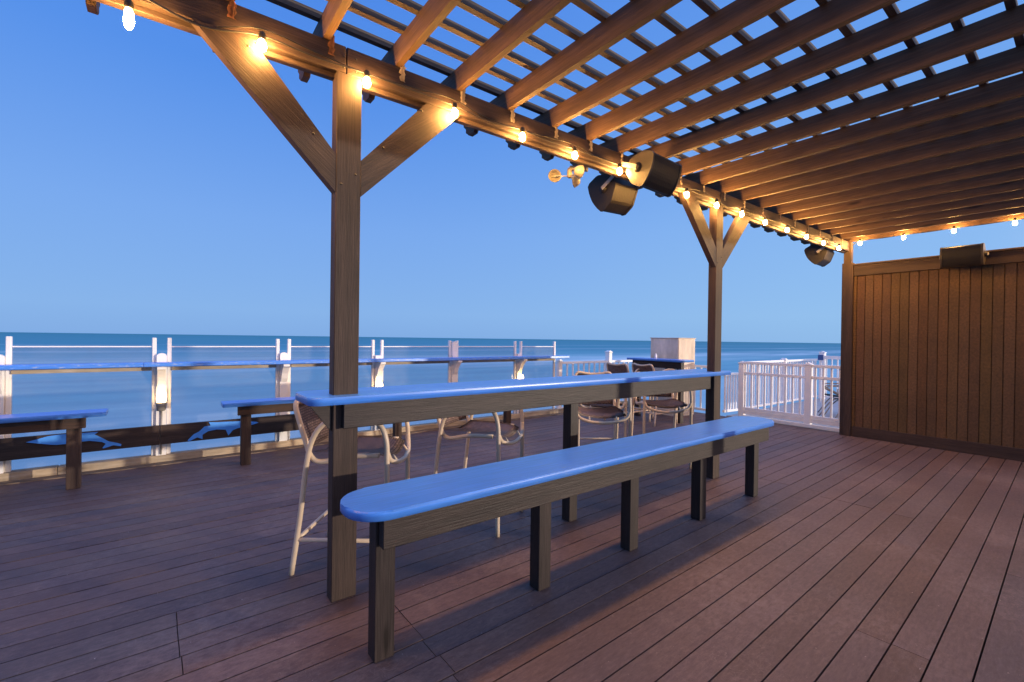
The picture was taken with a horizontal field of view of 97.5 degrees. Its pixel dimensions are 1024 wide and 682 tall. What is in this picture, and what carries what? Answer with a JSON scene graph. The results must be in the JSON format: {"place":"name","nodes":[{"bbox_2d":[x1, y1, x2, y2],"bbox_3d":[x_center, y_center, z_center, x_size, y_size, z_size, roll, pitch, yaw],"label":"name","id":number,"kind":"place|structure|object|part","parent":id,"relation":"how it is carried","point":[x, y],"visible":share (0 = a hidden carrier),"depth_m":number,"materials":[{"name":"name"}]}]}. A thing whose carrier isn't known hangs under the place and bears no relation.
{"place":"outdoors","nodes":[
{"label":"outdoors","id":0,"kind":"place"},
{"bbox_2d":[0,332,840,469],"bbox_3d":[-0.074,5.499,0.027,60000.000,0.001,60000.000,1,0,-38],"label":"sea","id":1,"kind":"structure","parent":0,"point":[124,397],"depth_m":76.20,"materials":[{"name":"liquid"}]},
{"bbox_2d":[0,0,1023,342],"label":"sky","id":2,"kind":"structure","parent":0,"point":[144,189],"materials":[{"name":"blue"}]},
{"bbox_2d":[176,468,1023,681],"bbox_3d":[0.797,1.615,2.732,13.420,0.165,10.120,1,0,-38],"label":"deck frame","id":3,"kind":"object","parent":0,"point":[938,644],"depth_m":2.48,"materials":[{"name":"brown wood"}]},
{"bbox_2d":[0,404,1023,681],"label":"deck","id":4,"kind":"structure","parent":3,"relation":"on","point":[828,556],"depth_m":2.83,"materials":[{"name":"brown wood"}]},
{"bbox_2d":[0,336,12,473],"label":"rail post","id":5,"kind":"object","parent":4,"relation":"on","point":[6,394],"visible":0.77,"depth_m":4.52,"materials":[{"name":"white paint"}]},
{"bbox_2d":[0,408,107,489],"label":"rail bench","id":6,"kind":"object","parent":4,"relation":"on","point":[72,423],"visible":1,"depth_m":4.27,"materials":[{"name":"blue paint"}]},
{"bbox_2d":[151,338,171,455],"bbox_3d":[-4.062,0.692,5.207,0.182,1.457,0.270,1,0,-38],"label":"rail post","id":7,"kind":"object","parent":4,"relation":"on","point":[161,379],"visible":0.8,"depth_m":5.24,"materials":[{"name":"white paint"}]},
{"bbox_2d":[0,425,159,460],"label":"kick board","id":8,"kind":"object","parent":7,"relation":"attached to","point":[17,448],"visible":0.94,"depth_m":4.80,"materials":[{"name":"blue paint"}]},
{"bbox_2d":[156,392,166,454],"bbox_3d":[-4.062,0.954,5.202,0.099,0.732,0.099,1,0,-38],"label":"post lamp","id":9,"kind":"object","parent":7,"relation":"attached to","point":[161,403],"visible":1,"depth_m":5.18,"materials":[{"name":"grey metal"}]},
{"bbox_2d":[160,414,298,444],"bbox_3d":[-3.282,1.096,5.812,1.998,0.220,0.051,1,0,-38],"label":"kick board","id":10,"kind":"object","parent":7,"relation":"attached to","point":[188,432],"visible":0.78,"depth_m":5.55,"materials":[{"name":"blue paint"}]},
{"bbox_2d":[274,339,290,440],"bbox_3d":[-3.036,0.702,5.996,0.182,1.457,0.270,1,0,-38],"label":"rail post","id":11,"kind":"object","parent":4,"relation":"on","point":[282,379],"visible":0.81,"depth_m":6.03,"materials":[{"name":"white paint"}]},
{"bbox_2d":[0,404,627,485],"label":"edge board","id":12,"kind":"object","parent":4,"relation":"on","point":[146,465],"visible":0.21,"depth_m":5.31,"materials":[{"name":"brown wood"}]},
{"bbox_2d":[0,401,631,481],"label":"kerb","id":13,"kind":"structure","parent":4,"relation":"on","point":[26,473],"depth_m":5.43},
{"bbox_2d":[11,346,151,469],"bbox_3d":[-4.628,0.684,4.883,1.106,1.260,0.057,1,0,-38],"label":"railing","id":14,"kind":"object","parent":13,"relation":"on","point":[38,371],"visible":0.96,"depth_m":4.84,"materials":[{"name":"white"}]},
{"bbox_2d":[172,346,275,451],"bbox_3d":[-3.603,0.694,5.671,1.111,1.260,0.057,1,0,-38],"label":"railing","id":15,"kind":"object","parent":13,"relation":"on","point":[220,367],"visible":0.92,"depth_m":5.63,"materials":[{"name":"white"}]},
{"bbox_2d":[291,346,371,437],"bbox_3d":[-2.573,0.704,6.464,1.121,1.260,0.057,1,0,-38],"label":"railing","id":16,"kind":"object","parent":13,"relation":"on","point":[321,364],"visible":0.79,"depth_m":6.30,"materials":[{"name":"white"}]},
{"bbox_2d":[384,346,449,425],"bbox_3d":[-1.529,0.714,7.268,1.146,1.260,0.057,1,0,-38],"label":"railing","id":17,"kind":"object","parent":13,"relation":"on","point":[413,362],"visible":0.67,"depth_m":7.24,"materials":[{"name":"white"}]},
{"bbox_2d":[458,346,514,416],"bbox_3d":[-0.443,0.724,8.103,1.226,1.260,0.057,1,0,-38],"label":"railing","id":18,"kind":"object","parent":13,"relation":"on","point":[499,360],"visible":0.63,"depth_m":8.08,"materials":[{"name":"white"}]},
{"bbox_2d":[522,346,554,411],"bbox_3d":[0.516,0.734,8.841,0.826,1.260,0.057,1,0,-38],"label":"railing","id":19,"kind":"object","parent":13,"relation":"on","point":[548,359],"visible":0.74,"depth_m":8.86,"materials":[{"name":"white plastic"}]},
{"bbox_2d":[289,400,410,575],"bbox_3d":[-1.085,0.926,3.107,0.714,1.094,0.603,1,0,0],"label":"bar stool","id":20,"kind":"object","parent":4,"relation":"on","point":[313,429],"visible":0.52,"depth_m":2.87,"materials":[{"name":"metal"}]},
{"bbox_2d":[221,397,510,465],"bbox_3d":[-1.569,1.079,6.373,4.300,0.738,0.270,1,0,-38],"label":"rail bench","id":21,"kind":"object","parent":4,"relation":"on","point":[247,409],"visible":0.45,"depth_m":5.21,"materials":[{"name":"blue paint"}]},
{"bbox_2d":[370,340,385,429],"bbox_3d":[-2.002,0.711,6.792,0.182,1.457,0.270,1,0,-38],"label":"rail post","id":22,"kind":"object","parent":4,"relation":"on","point":[377,368],"visible":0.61,"depth_m":6.81,"materials":[{"name":"white paint"}]},
{"bbox_2d":[447,340,461,382],"bbox_3d":[-0.948,0.722,7.603,0.182,1.457,0.270,1,0,-38],"label":"rail post","id":23,"kind":"object","parent":4,"relation":"on","point":[453,367],"visible":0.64,"depth_m":7.62,"materials":[{"name":"white paint"}]},
{"bbox_2d":[0,355,568,369],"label":"bar shelf","id":24,"kind":"object","parent":23,"relation":"attached to","point":[108,365],"visible":0.93,"depth_m":5.44,"materials":[{"name":"blue paint"}]},
{"bbox_2d":[433,409,523,536],"bbox_3d":[-0.289,0.933,3.768,0.714,1.094,0.603,1,0,20],"label":"bar stool","id":25,"kind":"object","parent":4,"relation":"on","point":[498,429],"visible":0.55,"depth_m":3.67,"materials":[{"name":"beige metal"}]},
{"bbox_2d":[295,369,730,521],"bbox_3d":[0.596,0.904,3.888,4.500,1.170,0.405,1,0,-38],"label":"bar table","id":26,"kind":"object","parent":4,"relation":"on","point":[372,406],"visible":0.88,"depth_m":3.20,"materials":[{"name":"blue paint"}]},
{"bbox_2d":[513,341,526,413],"bbox_3d":[0.170,0.732,8.463,0.182,1.457,0.270,1,0,-38],"label":"rail post","id":27,"kind":"object","parent":4,"relation":"on","point":[518,364],"visible":0.56,"depth_m":8.48,"materials":[{"name":"white paint"}]},
{"bbox_2d":[552,341,555,408],"bbox_3d":[0.849,0.738,9.122,0.040,1.457,0.052,1,0,-38],"label":"rail post","id":28,"kind":"object","parent":4,"relation":"on","point":[554,353],"visible":0.6,"depth_m":9.10,"materials":[{"name":"white paint"}]},
{"bbox_2d":[85,0,1023,602],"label":"pergola","id":29,"kind":"object","parent":4,"relation":"on","point":[945,160],"visible":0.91,"depth_m":2.92,"materials":[{"name":"brown wood"}]},
{"bbox_2d":[123,0,840,249],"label":"string lights","id":30,"kind":"object","parent":29,"relation":"hanging from","point":[128,18],"visible":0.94,"depth_m":2.62,"materials":[{"name":"yellow glass"}]},
{"bbox_2d":[548,165,587,187],"bbox_3d":[0.523,-1.442,3.875,0.325,0.145,0.314,1,0,-38],"label":"anemometer","id":31,"kind":"object","parent":29,"relation":"hanging from","point":[554,175],"visible":1,"depth_m":3.88,"materials":[{"name":"plastic"}]},
{"bbox_2d":[588,174,637,215],"bbox_3d":[1.056,-1.517,4.415,0.392,0.354,0.482,-3,-27,-37],"label":"speaker","id":32,"kind":"object","parent":29,"relation":"hanging from","point":[608,193],"visible":0.75,"depth_m":4.38},
{"bbox_2d":[621,150,681,196],"bbox_3d":[1.198,-1.486,3.968,0.492,0.289,0.374,1,24,-40],"label":"speaker","id":33,"kind":"object","parent":29,"relation":"attached to","point":[650,170],"visible":1,"depth_m":3.81},
{"bbox_2d":[804,244,833,266],"bbox_3d":[5.054,-1.450,7.262,0.412,0.321,0.436,1,-32,-40],"label":"speaker","id":34,"kind":"object","parent":29,"relation":"hanging from","point":[815,254],"visible":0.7,"depth_m":7.22},
{"bbox_2d":[852,218,1023,245],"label":"string lights","id":35,"kind":"object","parent":29,"relation":"hanging from","point":[1014,220],"visible":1,"depth_m":6.28,"materials":[{"name":"white glass"}]},
{"bbox_2d":[340,416,773,662],"bbox_3d":[0.867,1.125,3.275,4.115,0.742,0.363,1,0,-38],"label":"long bench","id":36,"kind":"object","parent":4,"relation":"on","point":[398,513],"visible":1,"depth_m":2.63,"materials":[{"name":"blue paint"}]},
{"bbox_2d":[555,350,632,408],"bbox_3d":[1.919,0.842,9.942,2.522,1.270,0.140,1,0,-38],"label":"picket fence","id":37,"kind":"object","parent":4,"relation":"on","point":[608,358],"visible":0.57,"depth_m":9.70,"materials":[{"name":"white plastic"}]},
{"bbox_2d":[574,371,626,445],"bbox_3d":[1.060,0.942,5.585,0.603,1.094,0.714,1,0,0],"label":"bar stool","id":38,"kind":"object","parent":4,"relation":"on","point":[624,405],"visible":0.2,"depth_m":5.33,"materials":[{"name":"beige metal"}]},
{"bbox_2d":[575,375,631,438],"bbox_3d":[0.912,0.944,4.841,0.602,1.094,0.714,1,0,-1],"label":"bar stool","id":39,"kind":"object","parent":4,"relation":"on","point":[614,411],"visible":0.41,"depth_m":4.62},
{"bbox_2d":[604,362,650,421],"bbox_3d":[2.149,0.943,8.368,0.714,1.094,0.603,1,0,-36],"label":"bar stool","id":40,"kind":"object","parent":4,"relation":"on","point":[612,368],"visible":0.29,"depth_m":8.18,"materials":[{"name":"metal"}]},
{"bbox_2d":[632,363,677,426],"bbox_3d":[2.594,0.950,8.234,0.714,1.094,0.602,1,0,-32],"label":"bar stool","id":41,"kind":"object","parent":4,"relation":"on","point":[645,367],"visible":0.34,"depth_m":8.07,"materials":[{"name":"metal"}]},
{"bbox_2d":[627,357,693,422],"bbox_3d":[2.819,0.918,8.642,0.420,1.155,1.240,1,0,-38],"label":"table","id":42,"kind":"object","parent":4,"relation":"on","point":[677,364],"visible":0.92,"depth_m":8.38,"materials":[{"name":"blue paint"}]},
{"bbox_2d":[631,391,692,468],"bbox_3d":[1.830,0.953,5.585,0.603,1.094,0.714,1,0,0],"label":"bar stool","id":43,"kind":"object","parent":4,"relation":"on","point":[675,403],"visible":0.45,"depth_m":5.36,"materials":[{"name":"beige metal"}]},
{"bbox_2d":[651,338,695,415],"bbox_3d":[3.313,0.716,9.297,0.630,1.565,0.670,1,0,-38],"label":"plywood cabinet","id":44,"kind":"object","parent":4,"relation":"on","point":[674,348],"visible":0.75,"depth_m":9.07,"materials":[{"name":"beige wood"}]},
{"bbox_3d":[3.511,0.713,9.039,0.580,1.460,0.007,1,0,-38],"label":"door","id":45,"kind":"part","parent":44,"relation":"part of","materials":[{"name":"white wood"}]},
{"bbox_2d":[641,365,706,410],"bbox_3d":[3.603,0.929,9.951,0.140,1.140,1.920,1,0,-38],"label":"picket fence","id":46,"kind":"object","parent":4,"relation":"on","point":[700,407],"visible":0.04,"depth_m":9.46,"materials":[{"name":"white plastic"}]},
{"bbox_2d":[738,361,839,431],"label":"picket fence","id":47,"kind":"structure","parent":4,"relation":"on","point":[807,418],"depth_m":8.17,"materials":[{"name":"white plastic"}]},
{"bbox_2d":[851,247,1023,461],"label":"board wall","id":48,"kind":"structure","parent":4,"relation":"on","point":[938,357],"depth_m":6.43,"materials":[{"name":"brown wood"}]},
{"bbox_2d":[939,243,988,267],"bbox_3d":[6.213,-1.172,6.187,0.374,0.289,0.472,-9,6,-37],"label":"speaker","id":49,"kind":"object","parent":48,"relation":"on","point":[966,255],"visible":1,"depth_m":6.07},
{"bbox_2d":[727,398,838,431],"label":"patio floor","id":50,"kind":"structure","parent":0,"point":[818,407],"depth_m":10.16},
{"bbox_2d":[722,372,738,412],"bbox_3d":[4.623,1.056,9.337,0.772,0.800,0.070,1,0,-33],"label":"picket fence","id":51,"kind":"object","parent":50,"relation":"on","point":[730,392],"visible":0.62,"depth_m":9.25,"materials":[{"name":"white plastic"}]},
{"bbox_2d":[746,358,817,407],"bbox_3d":[6.650,0.975,10.984,4.050,1.120,0.140,1,0,-37],"label":"picket fence","id":52,"kind":"object","parent":50,"relation":"on","point":[789,380],"visible":0.66,"depth_m":10.85,"materials":[{"name":"white plastic"}]},
{"bbox_2d":[818,355,823,401],"bbox_3d":[7.916,0.962,11.528,0.060,1.215,0.120,1,0,-38],"label":"fence post","id":53,"kind":"object","parent":50,"relation":"on","point":[821,357],"visible":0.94,"depth_m":11.54,"materials":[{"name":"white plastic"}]},
{"bbox_2d":[818,383,838,415],"bbox_3d":[6.924,1.034,9.396,0.863,1.082,0.566,1,0,32],"label":"patio chair","id":54,"kind":"object","parent":50,"relation":"on","point":[826,394],"visible":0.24,"depth_m":9.42,"materials":[{"name":"plastic"}]},
{"bbox_2d":[817,351,840,398],"bbox_3d":[10.027,0.945,9.998,0.160,1.280,5.600,1,0,-38],"label":"picket fence","id":55,"kind":"object","parent":50,"relation":"on","point":[824,361],"visible":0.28,"depth_m":12.05,"materials":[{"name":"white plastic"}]},
{"bbox_2d":[824,386,838,417],"bbox_3d":[6.657,1.034,8.785,0.863,1.082,0.566,1,0,17],"label":"patio chair","id":56,"kind":"object","parent":50,"relation":"on","point":[834,401],"visible":0.2,"depth_m":9.10,"materials":[{"name":"plastic"}]}
]}

